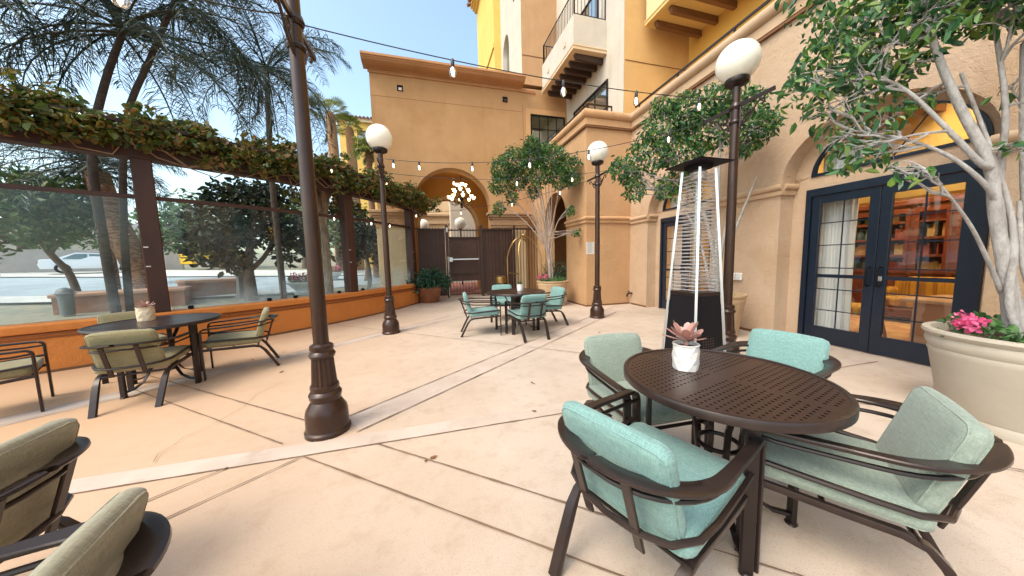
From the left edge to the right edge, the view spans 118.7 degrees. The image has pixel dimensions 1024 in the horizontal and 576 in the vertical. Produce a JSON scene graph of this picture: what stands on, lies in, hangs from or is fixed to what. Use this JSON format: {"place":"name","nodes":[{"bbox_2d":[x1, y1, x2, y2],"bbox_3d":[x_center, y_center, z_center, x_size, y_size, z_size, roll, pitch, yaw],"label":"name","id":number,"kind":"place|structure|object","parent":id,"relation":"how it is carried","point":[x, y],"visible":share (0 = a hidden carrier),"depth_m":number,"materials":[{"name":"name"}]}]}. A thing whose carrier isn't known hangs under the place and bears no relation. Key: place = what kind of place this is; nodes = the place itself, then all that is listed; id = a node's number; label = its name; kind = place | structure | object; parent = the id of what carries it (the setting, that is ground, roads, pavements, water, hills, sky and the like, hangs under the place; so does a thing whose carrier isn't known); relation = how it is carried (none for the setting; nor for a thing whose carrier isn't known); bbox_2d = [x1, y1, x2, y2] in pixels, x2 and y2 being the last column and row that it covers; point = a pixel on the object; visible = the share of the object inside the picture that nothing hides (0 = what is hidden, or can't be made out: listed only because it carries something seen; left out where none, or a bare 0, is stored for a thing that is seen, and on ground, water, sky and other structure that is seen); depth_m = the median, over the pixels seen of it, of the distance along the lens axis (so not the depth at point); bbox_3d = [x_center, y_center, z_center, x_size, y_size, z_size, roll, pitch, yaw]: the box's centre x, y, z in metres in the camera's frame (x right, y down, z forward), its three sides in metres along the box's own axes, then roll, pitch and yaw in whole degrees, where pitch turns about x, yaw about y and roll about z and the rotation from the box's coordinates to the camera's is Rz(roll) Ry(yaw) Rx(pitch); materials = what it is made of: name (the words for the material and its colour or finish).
{"place":"outdoors","nodes":[
{"label":"outdoors","id":0,"kind":"place"},
{"bbox_2d":[0,290,294,302],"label":"sidewalk","id":1,"kind":"structure","parent":0,"point":[13,299],"depth_m":10.52,"materials":[{"name":"concrete"}]},
{"bbox_2d":[233,266,243,298],"bbox_3d":[-10.004,-0.218,11.227,0.368,1.210,0.368,2,6,29],"label":"stone bollard","id":2,"kind":"object","parent":1,"relation":"on","point":[239,288],"visible":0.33,"depth_m":11.12,"materials":[{"name":"grey stone"}]},
{"bbox_2d":[0,270,372,276],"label":"sidewalk","id":3,"kind":"structure","parent":0,"point":[171,273],"depth_m":21.95,"materials":[{"name":"concrete"}]},
{"bbox_2d":[36,253,121,272],"bbox_3d":[-30.772,-1.867,22.407,1.880,1.420,4.600,3,7,36],"label":"parked car","id":4,"kind":"object","parent":3,"relation":"on","point":[80,260],"visible":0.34,"depth_m":21.31,"materials":[{"name":"white paint"}]},
{"bbox_2d":[0,254,379,324],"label":"land","id":5,"kind":"structure","parent":0,"point":[19,313],"depth_m":9.84,"materials":[{"name":"grey concrete"}]},
{"bbox_2d":[0,189,38,275],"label":"young tree","id":6,"kind":"object","parent":5,"relation":"on","point":[6,228],"visible":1,"depth_m":5.54,"materials":[{"name":"green plant"}]},
{"bbox_2d":[0,163,95,291],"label":"street tree","id":7,"kind":"object","parent":5,"relation":"on","point":[60,212],"visible":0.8,"depth_m":8.69,"materials":[{"name":"green plant"}]},
{"bbox_2d":[0,0,125,97],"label":"palm tree","id":8,"kind":"object","parent":5,"relation":"on","point":[28,13],"visible":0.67,"depth_m":5.27,"materials":[{"name":"green plant"}]},
{"bbox_2d":[53,287,76,315],"bbox_3d":[-11.657,0.348,7.940,0.360,0.730,0.360,-3,6,-16],"label":"litter bin","id":9,"kind":"object","parent":5,"relation":"on","point":[65,300],"visible":1,"depth_m":7.87,"materials":[{"name":"grey paint"}]},
{"bbox_2d":[0,159,135,249],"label":"street tree","id":10,"kind":"object","parent":5,"relation":"on","point":[94,245],"visible":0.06,"depth_m":24.42,"materials":[{"name":"green plant"}]},
{"bbox_2d":[0,223,170,249],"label":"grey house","id":11,"kind":"structure","parent":5,"relation":"on","point":[77,246],"depth_m":33.43,"materials":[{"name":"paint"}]},
{"bbox_2d":[0,249,184,272],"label":"boundary wall","id":12,"kind":"structure","parent":5,"relation":"on","point":[24,261],"depth_m":22.77,"materials":[{"name":"grey concrete"}]},
{"bbox_2d":[0,143,185,288],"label":"palm tree","id":13,"kind":"object","parent":5,"relation":"on","point":[110,204],"visible":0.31,"depth_m":9.16,"materials":[{"name":"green plant"}]},
{"bbox_2d":[0,143,187,288],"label":"palm tree","id":14,"kind":"object","parent":5,"relation":"on","point":[28,159],"visible":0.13,"depth_m":8.60,"materials":[{"name":"green plant"}]},
{"bbox_2d":[47,286,191,314],"bbox_3d":[-11.668,0.358,9.290,2.517,0.620,1.300,-6,7,-40],"label":"brick planter","id":15,"kind":"object","parent":5,"relation":"on","point":[91,301],"visible":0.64,"depth_m":8.64,"materials":[{"name":"beige stone"}]},
{"bbox_2d":[0,0,286,312],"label":"palm tree","id":16,"kind":"object","parent":5,"relation":"on","point":[135,28],"visible":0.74,"depth_m":5.79,"materials":[{"name":"green plant"}]},
{"bbox_2d":[128,201,209,261],"bbox_3d":[-18.953,-2.475,16.576,3.845,4.528,4.215,-3,6,-16],"label":"street tree","id":17,"kind":"object","parent":5,"relation":"on","point":[168,235],"visible":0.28,"depth_m":16.44,"materials":[{"name":"green plant"}]},
{"bbox_2d":[53,0,285,310],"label":"palm tree","id":18,"kind":"object","parent":5,"relation":"on","point":[123,209],"visible":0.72,"depth_m":6.24,"materials":[{"name":"green plant"}]},
{"bbox_2d":[175,277,235,299],"bbox_3d":[-11.469,0.031,11.660,1.300,0.750,1.728,2,6,32],"label":"brick planter","id":19,"kind":"object","parent":5,"relation":"on","point":[210,287],"visible":0.69,"depth_m":11.17,"materials":[{"name":"beige stone"}]},
{"bbox_2d":[157,187,262,267],"bbox_3d":[-30.184,-5.727,30.849,8.412,7.641,9.246,-3,6,-16],"label":"street tree","id":20,"kind":"object","parent":5,"relation":"on","point":[179,206],"visible":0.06,"depth_m":27.70,"materials":[{"name":"green plant"}]},
{"bbox_2d":[179,248,241,267],"bbox_3d":[-28.764,-3.057,29.570,1.880,2.050,4.950,0,6,14],"label":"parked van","id":21,"kind":"object","parent":5,"relation":"on","point":[192,264],"visible":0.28,"depth_m":27.38,"materials":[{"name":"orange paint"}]},
{"bbox_2d":[164,176,335,300],"bbox_3d":[-8.825,-1.702,10.691,4.514,4.691,2.495,-5,6,-33],"label":"street tree","id":22,"kind":"object","parent":5,"relation":"on","point":[229,242],"visible":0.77,"depth_m":10.03,"materials":[{"name":"green plant"}]},
{"bbox_2d":[165,0,351,298],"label":"palm tree","id":23,"kind":"object","parent":5,"relation":"on","point":[268,69],"visible":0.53,"depth_m":9.64,"materials":[{"name":"green plant"}]},
{"bbox_2d":[286,272,308,294],"bbox_3d":[-8.433,-0.216,12.488,1.480,0.928,1.517,-3,6,-16],"label":"flower bowl","id":24,"kind":"object","parent":5,"relation":"on","point":[298,285],"visible":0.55,"depth_m":12.03,"materials":[{"name":"white"}]},
{"bbox_2d":[291,202,368,271],"bbox_3d":[-13.389,-3.919,23.270,6.585,5.923,5.765,-3,6,-16],"label":"street tree","id":25,"kind":"object","parent":5,"relation":"on","point":[336,235],"visible":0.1,"depth_m":22.89,"materials":[{"name":"green plant"}]},
{"bbox_2d":[309,92,351,269],"bbox_3d":[-14.898,-8.278,25.463,3.682,15.185,3.696,-3,6,-16],"label":"fan palm","id":26,"kind":"object","parent":5,"relation":"on","point":[331,102],"visible":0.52,"depth_m":24.91,"materials":[{"name":"green plant"}]},
{"bbox_2d":[335,112,365,269],"bbox_3d":[-14.176,-7.971,27.067,2.927,14.239,2.840,-3,6,-16],"label":"fan palm","id":27,"kind":"object","parent":5,"relation":"on","point":[347,132],"visible":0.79,"depth_m":26.40,"materials":[{"name":"green plant"}]},
{"bbox_2d":[326,198,374,280],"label":"street tree","id":28,"kind":"object","parent":5,"relation":"on","point":[337,239],"visible":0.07,"depth_m":17.16,"materials":[{"name":"green plant"}]},
{"bbox_2d":[334,113,377,266],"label":"yellow house","id":29,"kind":"structure","parent":5,"relation":"on","point":[365,123],"depth_m":32.74,"materials":[{"name":"paint"}]},
{"bbox_2d":[336,215,378,288],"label":"street tree","id":30,"kind":"object","parent":5,"relation":"on","point":[367,246],"visible":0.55,"depth_m":13.46,"materials":[{"name":"green plant"}]},
{"bbox_2d":[349,136,379,277],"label":"palm tree","id":31,"kind":"object","parent":5,"relation":"on","point":[366,148],"visible":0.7,"depth_m":19.26,"materials":[{"name":"green plant"}]},
{"bbox_2d":[0,275,379,295],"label":"street","id":32,"kind":"structure","parent":0,"point":[28,286],"depth_m":15.58,"materials":[{"name":"grey asphalt"}]},
{"bbox_2d":[0,0,477,302],"label":"sky","id":33,"kind":"structure","parent":0,"point":[440,28],"materials":[{"name":"blue"}]},
{"bbox_2d":[422,201,476,282],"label":"cream building","id":34,"kind":"structure","parent":0,"point":[448,218],"depth_m":19.16,"materials":[{"name":"paint"}]},
{"bbox_2d":[447,282,480,293],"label":"passage paving","id":35,"kind":"structure","parent":0,"point":[467,286],"depth_m":15.32,"materials":[{"name":"red brick"}]},
{"bbox_2d":[455,217,465,284],"bbox_3d":[-2.890,-2.094,17.355,0.660,3.830,0.660,-3,6,-16],"label":"globe light","id":36,"kind":"object","parent":35,"relation":"on","point":[460,223],"visible":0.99,"depth_m":17.00,"materials":[{"name":"white glass"}]},
{"bbox_2d":[359,50,566,288],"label":"arcade wing","id":37,"kind":"structure","parent":35,"relation":"on","point":[422,111],"depth_m":11.41,"materials":[{"name":"beige paint"}]},
{"bbox_2d":[447,174,474,207],"bbox_3d":[-2.152,-4.230,12.839,1.129,1.700,1.129,-6,7,-38],"label":"chandelier","id":38,"kind":"object","parent":37,"relation":"hanging from","point":[461,195],"visible":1,"depth_m":12.81,"materials":[{"name":"white metal"}]},
{"bbox_2d":[467,0,556,85],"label":"corner tower","id":39,"kind":"structure","parent":37,"relation":"on","point":[512,35],"depth_m":13.33,"materials":[{"name":"paint"}]},
{"bbox_2d":[530,114,564,142],"bbox_3d":[1.464,-6.156,12.388,1.500,1.650,0.065,-3,6,-16],"label":"window","id":40,"kind":"structure","parent":37,"relation":"in","point":[531,115],"depth_m":12.26,"materials":[{"name":"black metal"}]},
{"bbox_2d":[0,293,1023,575],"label":"patio floor","id":41,"kind":"structure","parent":0,"point":[302,517],"depth_m":2.02,"materials":[{"name":"concrete"}]},
{"bbox_2d":[0,341,54,411],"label":"dining chair","id":42,"kind":"object","parent":41,"relation":"on","point":[33,364],"visible":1,"depth_m":2.99,"materials":[{"name":"brown metal"}]},
{"bbox_2d":[0,418,90,563],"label":"dining chair","id":43,"kind":"object","parent":41,"relation":"on","point":[37,466],"visible":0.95,"depth_m":1.16,"materials":[{"name":"beige fabric"}]},
{"bbox_2d":[0,487,171,575],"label":"dining chair","id":44,"kind":"object","parent":41,"relation":"on","point":[124,533],"visible":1,"depth_m":0.77,"materials":[{"name":"beige fabric"}]},
{"bbox_2d":[95,311,174,383],"bbox_3d":[-5.153,0.739,4.123,0.777,0.804,0.672,2,6,32],"label":"dining chair","id":45,"kind":"object","parent":41,"relation":"on","point":[110,317],"visible":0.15,"depth_m":4.13,"materials":[{"name":"fabric"}]},
{"bbox_2d":[79,328,201,418],"bbox_3d":[-3.939,0.794,3.238,0.672,0.804,0.777,-4,6,-28],"label":"dining chair","id":46,"kind":"object","parent":41,"relation":"on","point":[111,353],"visible":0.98,"depth_m":3.02,"materials":[{"name":"beige fabric"}]},
{"bbox_2d":[77,313,221,398],"bbox_3d":[-4.201,0.774,3.644,1.100,0.776,1.100,-7,8,-44],"label":"dining table","id":47,"kind":"object","parent":41,"relation":"on","point":[191,321],"visible":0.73,"depth_m":3.60,"materials":[{"name":"brown metal"}]},
{"bbox_2d":[135,300,155,321],"bbox_3d":[-4.410,0.268,3.658,0.175,0.248,0.158,-5,6,-33],"label":"potted succulent","id":48,"kind":"object","parent":47,"relation":"on","point":[144,312],"visible":1,"depth_m":3.62,"materials":[{"name":"white ceramic"}]},
{"bbox_2d":[0,283,419,379],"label":"wall","id":49,"kind":"structure","parent":41,"relation":"on","point":[63,340],"depth_m":5.52,"materials":[{"name":"orange paint"}]},
{"bbox_2d":[0,95,421,312],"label":"pergola","id":50,"kind":"object","parent":49,"relation":"on","point":[145,197],"visible":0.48,"depth_m":4.83,"materials":[{"name":"paint"}]},
{"bbox_2d":[2,94,407,187],"bbox_3d":[-5.727,-2.468,5.046,1.155,0.285,9.673,3,7,39],"label":"string light","id":51,"kind":"object","parent":50,"relation":"attached to","point":[80,110],"visible":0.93,"depth_m":4.64,"materials":[{"name":"black"}]},
{"bbox_2d":[0,67,441,293],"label":"ivy vine","id":52,"kind":"object","parent":50,"relation":"attached to","point":[147,139],"visible":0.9,"depth_m":4.91,"materials":[{"name":"green plant"}]},
{"bbox_2d":[198,307,279,380],"bbox_3d":[-3.676,0.700,4.173,0.777,0.804,0.672,-6,7,-37],"label":"dining chair","id":53,"kind":"object","parent":41,"relation":"on","point":[225,338],"visible":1,"depth_m":4.03,"materials":[{"name":"beige fabric"}]},
{"bbox_2d":[273,0,351,441],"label":"lamp post","id":54,"kind":"object","parent":41,"relation":"on","point":[326,416],"visible":1,"depth_m":2.40,"materials":[{"name":"metal"}]},
{"bbox_2d":[111,0,284,13],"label":"string light","id":55,"kind":"object","parent":54,"relation":"hanging from","point":[128,4],"visible":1,"depth_m":1.74,"materials":[{"name":"black"}]},
{"bbox_2d":[305,25,732,110],"bbox_3d":[0.572,-2.047,3.022,4.527,0.291,0.061,-3,6,-18],"label":"string light","id":56,"kind":"object","parent":54,"relation":"hanging from","point":[563,83],"visible":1,"depth_m":2.87,"materials":[{"name":"black"}]},
{"bbox_2d":[418,286,441,302],"bbox_3d":[-2.837,0.219,10.429,0.880,0.530,0.880,-3,6,-16],"label":"planter","id":57,"kind":"object","parent":41,"relation":"on","point":[431,295],"visible":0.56,"depth_m":10.12,"materials":[{"name":"ceramic"}]},
{"bbox_2d":[404,267,453,293],"bbox_3d":[-2.842,-0.266,10.375,1.677,0.925,1.657,-3,6,-16],"label":"potted shrub","id":58,"kind":"object","parent":57,"relation":"in","point":[425,279],"visible":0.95,"depth_m":10.04,"materials":[{"name":"green plant"}]},
{"bbox_2d":[0,304,873,492],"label":"paving band","id":59,"kind":"object","parent":41,"relation":"on","point":[360,420],"visible":0.75,"depth_m":2.73,"materials":[{"name":"concrete"}]},
{"bbox_2d":[366,124,399,334],"bbox_3d":[-2.444,-1.075,5.847,0.463,3.952,0.773,0,6,14],"label":"lamp post","id":60,"kind":"object","parent":59,"relation":"on","point":[379,138],"visible":1,"depth_m":5.78,"materials":[{"name":"metal"}]},
{"bbox_2d":[385,170,607,185],"bbox_3d":[-0.272,-2.257,6.270,4.642,0.306,0.062,-2,5,-3],"label":"string light","id":61,"kind":"object","parent":60,"relation":"hanging from","point":[499,179],"visible":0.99,"depth_m":6.27,"materials":[{"name":"black"}]},
{"bbox_2d":[587,141,608,318],"bbox_3d":[1.945,-1.280,6.917,0.463,3.952,0.773,0,6,14],"label":"lamp post","id":62,"kind":"object","parent":59,"relation":"on","point":[598,157],"visible":0.98,"depth_m":6.86,"materials":[{"name":"metal"}]},
{"bbox_2d":[415,225,537,297],"bbox_3d":[-1.375,-1.029,11.630,4.999,2.720,0.080,-3,6,-16],"label":"metal fence","id":63,"kind":"object","parent":41,"relation":"on","point":[496,243],"visible":0.62,"depth_m":11.74,"materials":[{"name":"brown metal"}]},
{"bbox_2d":[446,226,482,297],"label":"gate","id":64,"kind":"structure","parent":63,"relation":"attached to","point":[464,257],"depth_m":11.51,"materials":[{"name":"brown metal"}]},
{"bbox_2d":[458,292,501,336],"bbox_3d":[-0.633,0.474,5.803,0.777,0.804,0.672,-2,5,-10],"label":"dining chair","id":65,"kind":"object","parent":41,"relation":"on","point":[485,310],"visible":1,"depth_m":5.57,"materials":[{"name":"teal fabric"}]},
{"bbox_2d":[489,284,516,322],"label":"dining chair","id":66,"kind":"object","parent":41,"relation":"on","point":[501,300],"visible":0.37,"depth_m":7.29,"materials":[{"name":"teal fabric"}]},
{"bbox_2d":[1,306,1023,575],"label":"paving joints","id":67,"kind":"object","parent":41,"relation":"on","point":[385,446],"visible":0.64,"depth_m":2.09,"materials":[{"name":"concrete"}]},
{"bbox_2d":[487,288,544,334],"bbox_3d":[0.086,0.448,6.030,1.150,0.776,1.150,-5,7,-36],"label":"dining table","id":68,"kind":"object","parent":41,"relation":"on","point":[512,293],"visible":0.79,"depth_m":5.87,"materials":[{"name":"brown metal"}]},
{"bbox_2d":[507,234,541,298],"bbox_3d":[0.419,-0.794,10.931,0.935,2.300,1.000,-4,6,-27],"label":"luggage cart","id":69,"kind":"object","parent":41,"relation":"on","point":[523,236],"visible":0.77,"depth_m":10.81,"materials":[{"name":"gold metal"}]},
{"bbox_2d":[504,294,549,342],"bbox_3d":[0.296,0.485,5.453,0.672,0.804,0.777,-3,6,-22],"label":"dining chair","id":70,"kind":"object","parent":41,"relation":"on","point":[532,306],"visible":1,"depth_m":5.22,"materials":[{"name":"teal fabric"}]},
{"bbox_2d":[525,286,568,329],"bbox_3d":[0.754,0.389,6.358,0.777,0.804,0.672,-4,6,-24],"label":"dining chair","id":71,"kind":"object","parent":41,"relation":"on","point":[556,299],"visible":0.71,"depth_m":6.24,"materials":[{"name":"teal fabric"}]},
{"bbox_2d":[537,280,568,305],"bbox_3d":[1.216,0.145,9.078,0.954,0.742,0.954,-3,6,-16],"label":"planter","id":72,"kind":"object","parent":41,"relation":"on","point":[546,286],"visible":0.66,"depth_m":8.71,"materials":[{"name":"ceramic"}]},
{"bbox_2d":[485,134,583,281],"bbox_3d":[0.671,-2.212,8.814,2.788,4.196,1.105,-1,5,6],"label":"ficus tree","id":73,"kind":"object","parent":72,"relation":"in","point":[527,151],"visible":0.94,"depth_m":8.58,"materials":[{"name":"green plant"}]},
{"bbox_2d":[537,274,566,281],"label":"bedding plants","id":74,"kind":"object","parent":72,"relation":"in","point":[546,279],"visible":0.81,"depth_m":8.90,"materials":[{"name":"green plant"}]},
{"bbox_2d":[539,260,566,295],"bbox_3d":[1.698,-0.353,11.165,0.984,1.371,2.245,-3,6,-16],"label":"hedge","id":75,"kind":"object","parent":72,"relation":"in","point":[562,271],"visible":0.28,"depth_m":10.93,"materials":[{"name":"green plant"}]},
{"bbox_2d":[579,333,707,449],"bbox_3d":[0.857,0.782,2.183,0.672,0.804,0.777,-3,6,-13],"label":"dining chair","id":76,"kind":"object","parent":41,"relation":"on","point":[603,358],"visible":0.58,"depth_m":2.24,"materials":[{"name":"teal fabric"}]},
{"bbox_2d":[548,389,766,575],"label":"dining chair","id":77,"kind":"object","parent":41,"relation":"on","point":[678,500],"visible":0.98,"depth_m":1.12,"materials":[{"name":"teal fabric"}]},
{"bbox_2d":[661,156,734,351],"bbox_3d":[2.069,-0.187,3.428,0.504,2.431,0.504,-3,6,-18],"label":"patio heater","id":78,"kind":"object","parent":41,"relation":"on","point":[704,309],"visible":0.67,"depth_m":3.33,"materials":[{"name":"black metal"}]},
{"bbox_2d":[720,292,747,336],"bbox_3d":[3.580,0.453,5.353,0.890,0.722,0.890,-3,6,-16],"label":"planter","id":79,"kind":"object","parent":41,"relation":"on","point":[739,301],"visible":0.27,"depth_m":4.98,"materials":[{"name":"ceramic"}]},
{"bbox_2d":[605,80,788,295],"bbox_3d":[3.051,-1.645,5.432,2.661,3.638,1.080,2,6,32],"label":"ficus tree","id":80,"kind":"object","parent":79,"relation":"in","point":[660,146],"visible":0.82,"depth_m":5.22,"materials":[{"name":"green plant"}]},
{"bbox_2d":[704,38,775,353],"bbox_3d":[2.790,-1.010,3.863,0.463,3.952,0.773,0,6,14],"label":"lamp post","id":81,"kind":"object","parent":41,"relation":"on","point":[738,62],"visible":0.77,"depth_m":3.75,"materials":[{"name":"metal"}]},
{"bbox_2d":[379,123,701,171],"bbox_3d":[0.149,-2.072,4.757,5.107,0.409,0.061,0,6,12],"label":"string light","id":82,"kind":"object","parent":81,"relation":"hanging from","point":[588,150],"visible":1,"depth_m":4.71,"materials":[{"name":"black"}]},
{"bbox_2d":[623,348,859,575],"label":"dining table","id":83,"kind":"object","parent":41,"relation":"on","point":[753,397],"visible":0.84,"depth_m":1.40,"materials":[{"name":"brown metal"}]},
{"bbox_2d":[662,320,706,371],"bbox_3d":[0.983,0.312,1.701,0.227,0.278,0.195,-5,6,-33],"label":"potted succulent","id":84,"kind":"object","parent":83,"relation":"on","point":[685,353],"visible":1,"depth_m":1.66,"materials":[{"name":"white ceramic"}]},
{"bbox_2d":[712,328,841,378],"bbox_3d":[1.889,0.752,2.241,0.777,0.804,0.672,-4,6,-28],"label":"dining chair","id":85,"kind":"object","parent":41,"relation":"on","point":[808,353],"visible":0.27,"depth_m":2.26,"materials":[{"name":"teal fabric"}]},
{"bbox_2d":[533,0,1023,365],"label":"hotel building","id":86,"kind":"structure","parent":41,"relation":"on","point":[670,47],"depth_m":5.27,"materials":[{"name":"beige paint"}]},
{"bbox_2d":[582,0,597,17],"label":"window","id":87,"kind":"structure","parent":86,"relation":"in","point":[593,1],"depth_m":10.31,"materials":[{"name":"white glass"}]},
{"bbox_2d":[573,79,607,116],"bbox_3d":[2.768,-5.916,10.851,0.080,1.700,2.300,-3,6,-16],"label":"window","id":88,"kind":"structure","parent":86,"relation":"in","point":[600,95],"depth_m":10.20,"materials":[{"name":"glass"}]},
{"bbox_2d":[661,219,685,309],"bbox_3d":[4.032,-0.543,7.626,0.111,2.235,0.762,-3,6,-12],"label":"door","id":89,"kind":"structure","parent":86,"relation":"in","point":[669,227],"depth_m":7.74,"materials":[{"name":"blue paint"}]},
{"bbox_2d":[684,216,710,290],"bbox_3d":[4.200,-0.476,6.880,0.111,2.235,0.762,-3,6,-12],"label":"door","id":90,"kind":"structure","parent":86,"relation":"in","point":[686,251],"depth_m":7.14,"materials":[{"name":"blue paint"}]},
{"bbox_2d":[814,145,863,330],"bbox_3d":[4.945,-0.615,4.636,0.088,2.880,0.470,-3,6,-12],"label":"curtain","id":91,"kind":"object","parent":86,"relation":"hanging from","point":[830,233],"visible":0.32,"depth_m":4.63,"materials":[{"name":"white fabric"}]},
{"bbox_2d":[804,186,882,352],"bbox_3d":[4.750,-0.257,4.428,0.111,2.235,0.762,-3,6,-12],"label":"door","id":92,"kind":"structure","parent":86,"relation":"in","point":[857,341],"depth_m":4.35,"materials":[{"name":"blue paint"}]},
{"bbox_2d":[851,303,886,336],"bbox_3d":[5.871,0.280,5.253,0.678,0.986,0.615,2,6,30],"label":"armchair","id":93,"kind":"object","parent":86,"relation":"on","point":[856,308],"visible":0.08,"depth_m":5.04,"materials":[{"name":"yellow fabric"}]},
{"bbox_2d":[811,101,993,177],"bbox_3d":[4.831,-1.952,3.900,0.070,0.635,1.600,-3,6,-12],"label":"window","id":94,"kind":"structure","parent":86,"relation":"in","point":[990,128],"depth_m":3.71,"materials":[{"name":"blue paint"}]},
{"bbox_2d":[851,193,964,302],"bbox_3d":[9.115,-0.578,5.593,0.560,2.470,4.600,-3,6,-12],"label":"bookcase","id":95,"kind":"object","parent":86,"relation":"on","point":[940,254],"visible":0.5,"depth_m":6.53,"materials":[{"name":"brown wood"}]},
{"bbox_2d":[884,277,954,317],"bbox_3d":[8.072,0.210,5.531,0.862,0.762,2.012,-3,6,-12],"label":"sofa","id":96,"kind":"object","parent":86,"relation":"on","point":[895,306],"visible":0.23,"depth_m":6.00,"materials":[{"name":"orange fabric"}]},
{"bbox_2d":[868,169,982,365],"bbox_3d":[4.918,-0.190,3.682,0.111,2.235,0.762,-3,6,-12],"label":"door","id":97,"kind":"structure","parent":86,"relation":"in","point":[914,352],"depth_m":3.73,"materials":[{"name":"blue paint"}]},
{"bbox_2d":[900,295,952,343],"bbox_3d":[6.576,0.533,3.990,1.000,0.680,1.600,-3,6,-12],"label":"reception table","id":98,"kind":"object","parent":86,"relation":"on","point":[929,309],"visible":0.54,"depth_m":4.44,"materials":[{"name":"brown wood"}]},
{"bbox_2d":[735,386,1014,575],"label":"dining chair","id":99,"kind":"object","parent":41,"relation":"on","point":[923,458],"visible":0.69,"depth_m":1.19,"materials":[{"name":"teal fabric"}]},
{"bbox_2d":[921,321,1023,445],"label":"planter","id":100,"kind":"object","parent":41,"relation":"on","point":[980,378],"visible":0.71,"depth_m":2.26,"materials":[{"name":"ceramic"}]},
{"bbox_2d":[773,0,1023,338],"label":"ficus tree","id":101,"kind":"object","parent":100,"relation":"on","point":[1006,229],"visible":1,"depth_m":2.43,"materials":[{"name":"green plant"}]},
{"bbox_2d":[935,308,1023,342],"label":"bedding plants","id":102,"kind":"object","parent":100,"relation":"in","point":[976,323],"visible":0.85,"depth_m":2.30,"materials":[{"name":"pink plant"}]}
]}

